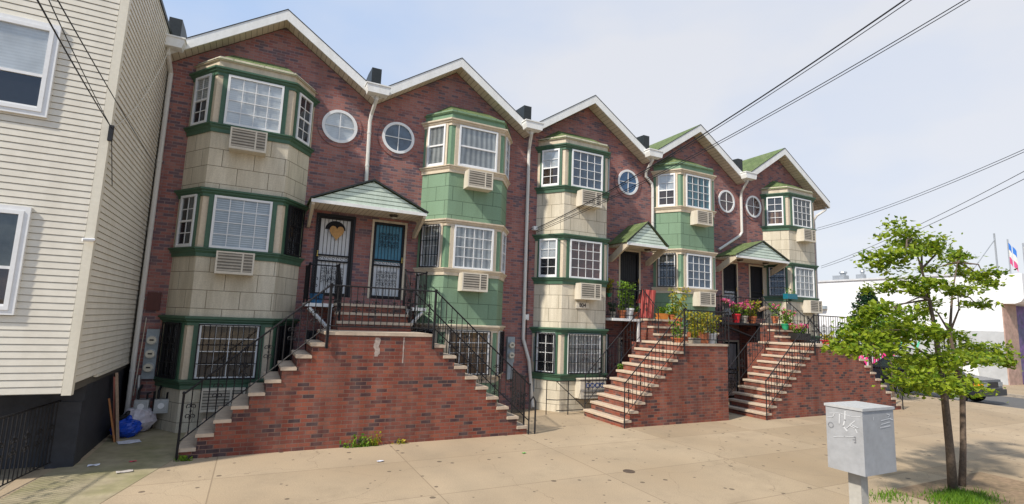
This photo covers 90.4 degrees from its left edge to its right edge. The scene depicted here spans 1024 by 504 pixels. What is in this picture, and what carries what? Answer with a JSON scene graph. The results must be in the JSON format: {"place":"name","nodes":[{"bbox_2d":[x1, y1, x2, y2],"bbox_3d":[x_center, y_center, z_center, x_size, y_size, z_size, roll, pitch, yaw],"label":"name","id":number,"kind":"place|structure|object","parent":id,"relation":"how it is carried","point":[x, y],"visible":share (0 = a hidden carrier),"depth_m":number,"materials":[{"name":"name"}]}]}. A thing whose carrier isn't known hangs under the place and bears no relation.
{"place":"outdoors","nodes":[
{"label":"outdoors","id":0,"kind":"place"},
{"bbox_2d":[0,467,31,489],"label":"areaway floor","id":1,"kind":"structure","parent":0,"point":[6,475],"depth_m":7.83,"materials":[{"name":"concrete"}]},
{"bbox_2d":[0,428,185,503],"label":"alley path","id":2,"kind":"structure","parent":0,"point":[154,449],"depth_m":8.05,"materials":[{"name":"concrete"}]},
{"bbox_2d":[114,373,118,441],"bbox_3d":[-7.857,3.077,10.102,0.429,1.333,0.123,0,-8,15],"label":"plank","id":3,"kind":"object","parent":2,"relation":"on","point":[116,409],"visible":0.86,"depth_m":10.04,"materials":[{"name":"brown wood"}]},
{"bbox_2d":[109,415,141,437],"bbox_3d":[-7.884,3.563,10.385,0.549,0.465,0.496,6,-9,-26],"label":"rubbish bag","id":4,"kind":"object","parent":2,"relation":"on","point":[129,426],"visible":0.85,"depth_m":10.28,"materials":[{"name":"blue plastic"}]},
{"bbox_2d":[123,407,156,431],"bbox_3d":[-7.958,3.536,10.833,0.681,0.622,0.544,6,-9,-26],"label":"rubbish bag","id":5,"kind":"object","parent":2,"relation":"on","point":[147,419],"visible":0.59,"depth_m":10.74,"materials":[{"name":"white plastic"}]},
{"bbox_2d":[358,58,529,409],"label":"row house","id":6,"kind":"structure","parent":0,"point":[434,134],"depth_m":14.45,"materials":[{"name":"brick"}]},
{"bbox_2d":[306,179,428,238],"bbox_3d":[-3.781,-1.193,13.407,2.960,1.280,1.043,6,-9,-26],"label":"entrance canopy","id":7,"kind":"object","parent":6,"relation":"attached to","point":[374,197],"visible":1,"depth_m":13.08,"materials":[{"name":"green"}]},
{"bbox_2d":[369,222,404,298],"bbox_3d":[-3.435,0.239,14.027,0.850,2.075,0.157,6,-9,-26],"label":"door","id":8,"kind":"structure","parent":6,"relation":"in","point":[388,241],"depth_m":14.05,"materials":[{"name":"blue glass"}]},
{"bbox_2d":[382,122,413,153],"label":"round window","id":9,"kind":"structure","parent":6,"relation":"in","point":[397,137],"depth_m":14.49,"materials":[{"name":"glass"}]},
{"bbox_2d":[419,224,440,267],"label":"window","id":10,"kind":"structure","parent":6,"relation":"in","point":[430,233],"depth_m":14.18,"materials":[{"name":"white plastic"}]},
{"bbox_2d":[426,124,445,166],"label":"window","id":11,"kind":"structure","parent":6,"relation":"in","point":[436,134],"depth_m":14.59,"materials":[{"name":"glass"}]},
{"bbox_2d":[448,330,490,374],"bbox_3d":[-1.176,2.761,13.900,1.220,1.206,0.120,6,-9,-26],"label":"window","id":12,"kind":"structure","parent":6,"relation":"in","point":[486,335],"depth_m":13.98,"materials":[{"name":"white plastic"}]},
{"bbox_2d":[457,272,487,292],"bbox_3d":[-1.078,0.845,14.061,0.760,0.500,0.340,6,-9,-26],"label":"air conditioner","id":13,"kind":"object","parent":6,"relation":"attached to","point":[472,282],"visible":1,"depth_m":13.91,"materials":[{"name":"plastic"}]},
{"bbox_2d":[452,224,493,270],"bbox_3d":[-1.080,-0.108,14.311,1.200,1.206,0.060,6,-9,-26],"label":"window","id":14,"kind":"structure","parent":6,"relation":"in","point":[473,247],"depth_m":14.32,"materials":[{"name":"glass"}]},
{"bbox_2d":[458,124,497,171],"bbox_3d":[-0.972,-2.981,14.696,1.200,1.206,0.060,6,-9,-26],"label":"window","id":15,"kind":"structure","parent":6,"relation":"in","point":[478,148],"depth_m":14.71,"materials":[{"name":"glass"}]},
{"bbox_2d":[463,169,493,192],"bbox_3d":[-0.952,-2.016,14.453,0.760,0.500,0.340,6,-9,-26],"label":"air conditioner","id":16,"kind":"object","parent":6,"relation":"attached to","point":[477,180],"visible":1,"depth_m":14.32,"materials":[{"name":"plastic"}]},
{"bbox_2d":[497,331,504,373],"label":"window","id":17,"kind":"structure","parent":6,"relation":"in","point":[500,333],"depth_m":14.63,"materials":[{"name":"white plastic"}]},
{"bbox_2d":[501,232,506,273],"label":"window","id":18,"kind":"structure","parent":6,"relation":"in","point":[503,259],"depth_m":15.30,"materials":[{"name":"white plastic"}]},
{"bbox_2d":[505,137,509,179],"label":"window","id":19,"kind":"structure","parent":6,"relation":"in","point":[507,159],"depth_m":15.62,"materials":[{"name":"white plastic"}]},
{"bbox_2d":[506,337,514,379],"bbox_3d":[-0.041,3.187,15.276,0.240,1.260,0.195,6,-9,-26],"label":"electric meter panel","id":20,"kind":"object","parent":6,"relation":"attached to","point":[510,347],"visible":0.98,"depth_m":15.25,"materials":[{"name":"grey paint"}]},
{"bbox_2d":[0,393,1023,503],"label":"sidewalk","id":21,"kind":"structure","parent":0,"point":[576,457],"depth_m":9.39,"materials":[{"name":"concrete"}]},
{"bbox_2d":[0,400,61,486],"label":"areaway fence","id":22,"kind":"object","parent":21,"relation":"on","point":[37,432],"visible":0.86,"depth_m":7.58,"materials":[{"name":"black metal"}]},
{"bbox_2d":[0,0,172,468],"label":"sided house","id":23,"kind":"structure","parent":21,"relation":"on","point":[69,298],"depth_m":8.10,"materials":[{"name":"beige"}]},
{"bbox_2d":[0,204,32,314],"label":"window","id":24,"kind":"structure","parent":23,"relation":"in","point":[14,220],"depth_m":7.55,"materials":[{"name":"white plastic"}]},
{"bbox_2d":[0,12,61,117],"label":"window","id":25,"kind":"structure","parent":23,"relation":"in","point":[29,48],"depth_m":7.86,"materials":[{"name":"white plastic"}]},
{"bbox_2d":[107,125,114,185],"bbox_3d":[-6.575,-1.574,8.331,0.064,0.942,0.341,5,-8,-22],"label":"cable anchor","id":26,"kind":"object","parent":23,"relation":"attached to","point":[110,134],"visible":0.93,"depth_m":8.24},
{"bbox_2d":[36,0,111,127],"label":"overhead cable","id":27,"kind":"object","parent":26,"relation":"attached to","point":[46,16],"visible":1,"depth_m":5.31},
{"bbox_2d":[48,0,110,125],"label":"overhead cable","id":28,"kind":"object","parent":26,"relation":"attached to","point":[75,56],"visible":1,"depth_m":5.33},
{"bbox_2d":[124,9,374,432],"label":"row house","id":29,"kind":"structure","parent":21,"relation":"on","point":[290,83],"depth_m":12.01,"materials":[{"name":"brick"}]},
{"bbox_2d":[57,0,156,167],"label":"overhead cable","id":30,"kind":"object","parent":29,"relation":"attached to","point":[99,72],"visible":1,"depth_m":5.70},
{"bbox_2d":[141,329,160,378],"bbox_3d":[-8.053,2.269,11.325,0.240,1.090,0.195,6,-9,-26],"label":"electric meter panel","id":31,"kind":"object","parent":29,"relation":"attached to","point":[150,353],"visible":1,"depth_m":11.30,"materials":[{"name":"grey paint"}]},
{"bbox_2d":[133,375,168,428],"bbox_3d":[-7.777,3.259,11.060,0.781,1.104,0.426,6,-9,-26],"label":"gas meter","id":32,"kind":"object","parent":29,"relation":"attached to","point":[160,405],"visible":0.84,"depth_m":10.95,"materials":[{"name":"metal"}]},
{"bbox_2d":[155,322,181,378],"bbox_3d":[-7.559,2.159,11.210,0.445,1.206,0.574,6,-9,-26],"label":"window","id":33,"kind":"structure","parent":29,"relation":"in","point":[172,330],"depth_m":11.22,"materials":[{"name":"glass"}]},
{"bbox_2d":[175,194,197,246],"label":"window","id":34,"kind":"structure","parent":29,"relation":"in","point":[187,209],"depth_m":11.65,"materials":[{"name":"white plastic"}]},
{"bbox_2d":[190,73,211,125],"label":"window","id":35,"kind":"structure","parent":29,"relation":"in","point":[201,92],"depth_m":12.04,"materials":[{"name":"white plastic"}]},
{"bbox_2d":[199,387,245,412],"bbox_3d":[-6.348,3.236,11.163,0.840,0.480,0.260,6,-9,-26],"label":"air conditioner","id":36,"kind":"object","parent":29,"relation":"attached to","point":[212,400],"visible":0.6,"depth_m":11.01,"materials":[{"name":"plastic"}]},
{"bbox_2d":[192,324,260,379],"bbox_3d":[-6.344,2.223,11.345,1.220,1.206,0.120,6,-9,-26],"label":"window","id":37,"kind":"structure","parent":29,"relation":"in","point":[216,344],"depth_m":11.35,"materials":[{"name":"white plastic"}]},
{"bbox_2d":[214,250,254,275],"bbox_3d":[-6.263,0.265,11.503,0.760,0.500,0.340,6,-9,-26],"label":"air conditioner","id":38,"kind":"object","parent":29,"relation":"attached to","point":[234,263],"visible":1,"depth_m":11.36,"materials":[{"name":"plastic"}]},
{"bbox_2d":[209,195,272,251],"bbox_3d":[-6.248,-0.646,11.757,1.200,1.206,0.060,6,-9,-26],"label":"window","id":39,"kind":"structure","parent":29,"relation":"in","point":[237,223],"depth_m":11.76,"materials":[{"name":"glass"}]},
{"bbox_2d":[229,126,267,156],"bbox_3d":[-6.156,-2.567,11.882,0.760,0.500,0.340,6,-9,-26],"label":"air conditioner","id":40,"kind":"object","parent":29,"relation":"attached to","point":[248,141],"visible":1,"depth_m":11.75,"materials":[{"name":"plastic"}]},
{"bbox_2d":[223,74,284,132],"bbox_3d":[-6.140,-3.518,12.142,1.200,1.206,0.060,6,-9,-26],"label":"window","id":41,"kind":"structure","parent":29,"relation":"in","point":[250,103],"depth_m":12.15,"materials":[{"name":"glass"}]},
{"bbox_2d":[272,325,294,370],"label":"window","id":42,"kind":"structure","parent":29,"relation":"in","point":[279,351],"depth_m":12.22,"materials":[{"name":"black paint"}]},
{"bbox_2d":[284,205,304,257],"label":"window","id":43,"kind":"structure","parent":29,"relation":"in","point":[295,216],"depth_m":12.63,"materials":[{"name":"black paint"}]},
{"bbox_2d":[295,92,312,145],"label":"window","id":44,"kind":"structure","parent":29,"relation":"in","point":[305,106],"depth_m":13.03,"materials":[{"name":"white plastic"}]},
{"bbox_2d":[312,215,353,295],"bbox_3d":[-4.707,0.106,13.398,0.880,2.075,0.157,6,-9,-26],"label":"door","id":45,"kind":"structure","parent":29,"relation":"in","point":[334,235],"depth_m":13.43,"materials":[{"name":"white metal"}]},
{"bbox_2d":[322,110,356,142],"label":"round window","id":46,"kind":"structure","parent":29,"relation":"in","point":[339,126],"depth_m":13.78,"materials":[{"name":"glass"}]},
{"bbox_2d":[175,262,530,460],"bbox_3d":[-3.361,2.255,12.044,7.070,3.960,3.121,6,-9,-26],"label":"stoop","id":47,"kind":"object","parent":21,"relation":"on","point":[358,369],"visible":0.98,"depth_m":10.56,"materials":[{"name":"brick"}]},
{"bbox_2d":[339,433,376,447],"bbox_3d":[-3.102,3.815,10.289,0.744,0.315,0.316,4,-8,-15],"label":"weed","id":48,"kind":"object","parent":21,"relation":"on","point":[354,443],"visible":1,"depth_m":10.28,"materials":[{"name":"green plant"}]},
{"bbox_2d":[511,369,536,433],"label":"iron gate","id":49,"kind":"structure","parent":21,"relation":"on","point":[513,402],"depth_m":12.77,"materials":[{"name":"metal"}]},
{"bbox_2d":[546,380,610,414],"bbox_3d":[2.036,4.279,15.013,2.222,0.964,0.155,5,-8,-22],"label":"areaway fence","id":50,"kind":"object","parent":21,"relation":"on","point":[568,399],"visible":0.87,"depth_m":14.80,"materials":[{"name":"black metal"}]},
{"bbox_2d":[514,95,650,411],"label":"row house","id":51,"kind":"structure","parent":21,"relation":"on","point":[593,143],"depth_m":16.11,"materials":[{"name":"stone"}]},
{"bbox_2d":[526,226,537,338],"bbox_3d":[0.582,1.152,15.858,0.312,3.972,0.140,6,-9,-26],"label":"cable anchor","id":52,"kind":"object","parent":51,"relation":"attached to","point":[534,228],"visible":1,"depth_m":15.93,"materials":[{"name":"white plastic"}]},
{"bbox_2d":[537,0,904,227],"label":"overhead cable","id":53,"kind":"object","parent":52,"relation":"attached to","point":[899,3],"visible":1,"depth_m":9.22,"materials":[{"name":"rubber"}]},
{"bbox_2d":[538,0,910,228],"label":"overhead cable","id":54,"kind":"object","parent":52,"relation":"attached to","point":[749,107],"visible":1,"depth_m":9.37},
{"bbox_2d":[536,0,963,230],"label":"overhead cable","id":55,"kind":"object","parent":52,"relation":"attached to","point":[778,108],"visible":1,"depth_m":10.24,"materials":[{"name":"rubber"}]},
{"bbox_2d":[538,0,969,231],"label":"overhead cable","id":56,"kind":"object","parent":52,"relation":"attached to","point":[781,109],"visible":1,"depth_m":10.25,"materials":[{"name":"rubber"}]},
{"bbox_2d":[535,332,554,373],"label":"window","id":57,"kind":"structure","parent":51,"relation":"in","point":[544,341],"depth_m":15.48,"materials":[{"name":"glass"}]},
{"bbox_2d":[538,238,557,276],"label":"window","id":58,"kind":"structure","parent":51,"relation":"in","point":[548,248],"depth_m":15.87,"materials":[{"name":"glass"}]},
{"bbox_2d":[541,148,559,186],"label":"window","id":59,"kind":"structure","parent":51,"relation":"in","point":[550,158],"depth_m":16.26,"materials":[{"name":"glass"}]},
{"bbox_2d":[567,333,601,373],"bbox_3d":[2.225,3.115,15.581,1.220,1.206,0.120,6,-9,-26],"label":"window","id":60,"kind":"structure","parent":51,"relation":"in","point":[583,351],"depth_m":15.60,"materials":[{"name":"white plastic"}]},
{"bbox_2d":[569,239,601,279],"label":"window","id":61,"kind":"structure","parent":51,"relation":"in","point":[585,262],"depth_m":16.01,"materials":[{"name":"white plastic"}]},
{"bbox_2d":[571,149,602,190],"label":"window","id":62,"kind":"structure","parent":51,"relation":"in","point":[587,167],"depth_m":16.39,"materials":[{"name":"glass"}]},
{"bbox_2d":[575,283,600,300],"bbox_3d":[2.357,1.232,15.756,0.760,0.500,0.340,6,-9,-26],"label":"air conditioner","id":63,"kind":"object","parent":51,"relation":"attached to","point":[587,291],"visible":1,"depth_m":15.60,"materials":[{"name":"plastic"}]},
{"bbox_2d":[576,189,601,209],"bbox_3d":[2.449,-1.662,16.134,0.760,0.500,0.340,6,-9,-26],"label":"air conditioner","id":64,"kind":"object","parent":51,"relation":"attached to","point":[583,196],"visible":0.88,"depth_m":15.99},
{"bbox_2d":[575,377,606,398],"bbox_3d":[2.391,4.128,15.451,0.970,0.585,0.320,6,-9,-26],"label":"air conditioner","id":65,"kind":"object","parent":51,"relation":"attached to","point":[579,389],"visible":0.8,"depth_m":15.29,"materials":[{"name":"white"}]},
{"bbox_2d":[618,170,638,194],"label":"round window","id":66,"kind":"structure","parent":51,"relation":"in","point":[624,175],"depth_m":18.14,"materials":[{"name":"glass"}]},
{"bbox_2d":[620,251,638,309],"bbox_3d":[4.089,1.022,17.746,0.830,2.075,0.157,6,-9,-26],"label":"door","id":67,"kind":"structure","parent":51,"relation":"in","point":[629,261],"depth_m":17.83,"materials":[{"name":"black paint"}]},
{"bbox_2d":[609,221,668,265],"bbox_3d":[4.322,-0.310,17.408,1.800,1.360,1.043,6,-9,-26],"label":"entrance canopy","id":68,"kind":"object","parent":51,"relation":"attached to","point":[645,237],"visible":0.99,"depth_m":17.12,"materials":[{"name":"green"}]},
{"bbox_2d":[583,287,729,428],"bbox_3d":[3.960,3.026,15.577,3.933,3.920,3.271,6,-9,-26],"label":"stoop","id":69,"kind":"object","parent":21,"relation":"on","point":[662,378],"visible":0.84,"depth_m":14.47,"materials":[{"name":"brick"}]},
{"bbox_2d":[616,280,628,317],"bbox_3d":[3.571,1.527,16.477,0.426,1.238,0.417,6,-9,-26],"label":"flower pot","id":70,"kind":"object","parent":69,"relation":"on","point":[620,310],"visible":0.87,"depth_m":16.43,"materials":[{"name":"ceramic"}]},
{"bbox_2d":[623,282,635,318],"bbox_3d":[3.821,1.580,16.613,0.430,1.187,0.434,6,-9,-26],"label":"flower pot","id":71,"kind":"object","parent":69,"relation":"on","point":[630,309],"visible":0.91,"depth_m":16.53,"materials":[{"name":"green plant"}]},
{"bbox_2d":[636,289,655,317],"bbox_3d":[4.423,1.701,16.714,0.760,0.920,0.208,6,-9,-26],"label":"towel","id":72,"kind":"object","parent":69,"relation":"hanging from","point":[651,294],"visible":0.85,"depth_m":16.67,"materials":[{"name":"fabric"}]},
{"bbox_2d":[668,320,686,342],"bbox_3d":[4.911,2.346,15.075,0.525,0.664,0.533,6,-9,-26],"label":"flower pot","id":73,"kind":"object","parent":69,"relation":"on","point":[677,338],"visible":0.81,"depth_m":14.98,"materials":[{"name":"ceramic"}]},
{"bbox_2d":[668,287,690,325],"bbox_3d":[5.495,1.789,16.738,0.735,1.313,0.833,6,-9,-26],"label":"flower pot","id":74,"kind":"object","parent":69,"relation":"on","point":[675,312],"visible":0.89,"depth_m":16.70,"materials":[{"name":"ceramic"}]},
{"bbox_2d":[685,311,712,343],"bbox_3d":[5.557,2.238,15.249,0.613,0.972,1.065,6,-9,-26],"label":"flower pot","id":75,"kind":"object","parent":69,"relation":"on","point":[702,333],"visible":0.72,"depth_m":15.12,"materials":[{"name":"ceramic"}]},
{"bbox_2d":[702,315,721,343],"bbox_3d":[6.038,2.334,15.417,0.670,0.863,0.660,-5,-11,44],"label":"flower pot","id":76,"kind":"object","parent":69,"relation":"on","point":[711,341],"visible":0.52,"depth_m":15.29,"materials":[{"name":"green plant"}]},
{"bbox_2d":[718,148,829,342],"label":"row house","id":77,"kind":"structure","parent":21,"relation":"on","point":[781,197],"depth_m":20.90,"materials":[{"name":"brick"}]},
{"bbox_2d":[715,241,790,275],"bbox_3d":[9.432,0.232,19.933,3.070,1.260,1.043,6,-9,-26],"label":"entrance canopy","id":78,"kind":"object","parent":77,"relation":"attached to","point":[761,252],"visible":0.98,"depth_m":19.59,"materials":[{"name":"green"}]},
{"bbox_2d":[746,196,760,217],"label":"round window","id":79,"kind":"structure","parent":77,"relation":"in","point":[753,205],"depth_m":21.02,"materials":[{"name":"white plastic"}]},
{"bbox_2d":[750,266,763,317],"bbox_3d":[9.909,1.627,20.623,0.750,2.075,0.157,6,-9,-26],"label":"door","id":80,"kind":"structure","parent":77,"relation":"in","point":[756,281],"depth_m":20.69,"materials":[{"name":"black paint"}]},
{"bbox_2d":[766,196,783,225],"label":"window","id":81,"kind":"structure","parent":77,"relation":"in","point":[774,205],"depth_m":21.01,"materials":[{"name":"white plastic"}]},
{"bbox_2d":[768,266,785,295],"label":"window","id":82,"kind":"structure","parent":77,"relation":"in","point":[777,282],"depth_m":20.60,"materials":[{"name":"glass"}]},
{"bbox_2d":[792,197,811,228],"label":"window","id":83,"kind":"structure","parent":77,"relation":"in","point":[801,208],"depth_m":21.16,"materials":[{"name":"white plastic"}]},
{"bbox_2d":[795,267,814,297],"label":"window","id":84,"kind":"structure","parent":77,"relation":"in","point":[804,277],"depth_m":20.77,"materials":[{"name":"glass"}]},
{"bbox_2d":[796,228,815,242],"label":"air conditioner","id":85,"kind":"object","parent":77,"relation":"attached to","point":[803,235],"visible":1,"depth_m":20.76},
{"bbox_2d":[802,300,822,312],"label":"air conditioner","id":86,"kind":"object","parent":77,"relation":"attached to","point":[811,306],"visible":1,"depth_m":20.46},
{"bbox_2d":[716,295,903,420],"bbox_3d":[10.050,3.622,18.423,7.330,3.950,3.571,6,-9,-26],"label":"stoop","id":87,"kind":"object","parent":21,"relation":"on","point":[782,375],"visible":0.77,"depth_m":16.71,"materials":[{"name":"brick"}]},
{"bbox_2d":[729,302,742,322],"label":"flower pot","id":88,"kind":"object","parent":87,"relation":"on","point":[735,307],"visible":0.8,"depth_m":18.64,"materials":[{"name":"red plant"}]},
{"bbox_2d":[733,302,752,322],"bbox_3d":[8.594,2.253,18.899,0.649,0.758,0.573,6,-9,-26],"label":"flower pot","id":89,"kind":"object","parent":87,"relation":"on","point":[744,317],"visible":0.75,"depth_m":18.79,"materials":[{"name":"stone"}]},
{"bbox_2d":[742,300,761,322],"bbox_3d":[9.001,2.227,19.131,0.721,0.902,0.596,6,-9,-26],"label":"flower pot","id":90,"kind":"object","parent":87,"relation":"on","point":[753,316],"visible":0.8,"depth_m":19.03,"materials":[{"name":"ceramic"}]},
{"bbox_2d":[777,307,790,329],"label":"flower pot","id":91,"kind":"object","parent":87,"relation":"on","point":[784,318],"visible":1,"depth_m":18.96,"materials":[{"name":"green plant"}]},
{"bbox_2d":[788,323,810,339],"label":"flower pot","id":92,"kind":"object","parent":87,"relation":"on","point":[796,328],"visible":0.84,"depth_m":18.49,"materials":[{"name":"green plant"}]},
{"bbox_2d":[824,401,896,503],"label":"utility box","id":93,"kind":"object","parent":21,"relation":"on","point":[860,442],"visible":1,"depth_m":5.93,"materials":[{"name":"grey paint"}]},
{"bbox_2d":[832,288,910,371],"bbox_3d":[15.295,3.798,21.508,2.860,4.638,2.783,6,-9,-26],"label":"evergreen tree","id":94,"kind":"object","parent":21,"relation":"on","point":[864,299],"visible":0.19,"depth_m":21.62,"materials":[{"name":"green plant"}]},
{"bbox_2d":[893,472,1023,503],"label":"tree pit","id":95,"kind":"object","parent":21,"relation":"on","point":[1011,490],"visible":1,"depth_m":9.04,"materials":[{"name":"soil"}]},
{"bbox_2d":[820,214,1023,491],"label":"street tree","id":96,"kind":"object","parent":95,"relation":"in","point":[930,373],"visible":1,"depth_m":8.63,"materials":[{"name":"green plant"}]},
{"bbox_2d":[869,485,1014,503],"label":"grass","id":97,"kind":"structure","parent":95,"relation":"on","point":[959,496],"depth_m":8.32,"materials":[{"name":"plant"}]},
{"bbox_2d":[163,0,1023,280],"label":"sky","id":98,"kind":"structure","parent":0,"point":[944,103],"materials":[{"name":"blue"}]},
{"bbox_2d":[636,124,745,397],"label":"row house","id":99,"kind":"structure","parent":0,"point":[707,181],"depth_m":18.52,"materials":[{"name":"brick"}]},
{"bbox_2d":[657,253,675,286],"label":"window","id":100,"kind":"structure","parent":99,"relation":"in","point":[666,263],"depth_m":17.99,"materials":[{"name":"glass"}]},
{"bbox_2d":[658,173,675,206],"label":"window","id":101,"kind":"structure","parent":99,"relation":"in","point":[666,182],"depth_m":18.41,"materials":[{"name":"glass"}]},
{"bbox_2d":[686,173,710,210],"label":"window","id":102,"kind":"structure","parent":99,"relation":"in","point":[698,189],"depth_m":18.56,"materials":[{"name":"glass"}]},
{"bbox_2d":[686,253,711,288],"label":"window","id":103,"kind":"structure","parent":99,"relation":"in","point":[698,267],"depth_m":18.17,"materials":[{"name":"glass"}]},
{"bbox_2d":[690,210,712,226],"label":"air conditioner","id":104,"kind":"object","parent":99,"relation":"attached to","point":[700,218],"visible":1,"depth_m":18.16,"materials":[{"name":"plastic"}]},
{"bbox_2d":[693,292,715,306],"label":"air conditioner","id":105,"kind":"object","parent":99,"relation":"attached to","point":[704,299],"visible":1,"depth_m":17.80,"materials":[{"name":"plastic"}]},
{"bbox_2d":[718,190,734,212],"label":"round window","id":106,"kind":"structure","parent":99,"relation":"in","point":[726,201],"depth_m":20.33,"materials":[{"name":"white plastic"}]},
{"bbox_2d":[723,264,736,316],"bbox_3d":[8.539,1.485,19.946,0.760,2.075,0.157,6,-9,-26],"label":"door","id":107,"kind":"structure","parent":99,"relation":"in","point":[729,272],"depth_m":20.02,"materials":[{"name":"black metal"}]},
{"bbox_2d":[725,342,738,397],"bbox_3d":[8.424,4.515,19.539,0.720,2.095,0.157,6,-9,-26],"label":"door","id":108,"kind":"structure","parent":99,"relation":"in","point":[733,345],"depth_m":19.62,"materials":[{"name":"black metal"}]},
{"bbox_2d":[897,388,1023,408],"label":"side street","id":109,"kind":"structure","parent":0,"point":[1004,400],"depth_m":22.96,"materials":[{"name":"asphalt"}]},
{"bbox_2d":[1002,385,1023,394],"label":"sidewalk","id":110,"kind":"structure","parent":0,"point":[1016,389],"depth_m":27.10,"materials":[{"name":"concrete"}]},
{"bbox_2d":[818,272,1023,384],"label":"white building","id":111,"kind":"structure","parent":110,"relation":"on","point":[1000,324],"depth_m":31.15,"materials":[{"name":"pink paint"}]},
{"bbox_2d":[1007,239,1017,272],"bbox_3d":[30.056,0.212,30.543,0.074,2.050,0.471,3,-8,-4],"label":"flag","id":112,"kind":"object","parent":111,"relation":"on","point":[1010,259],"visible":1,"depth_m":30.59,"materials":[{"name":"fabric"}]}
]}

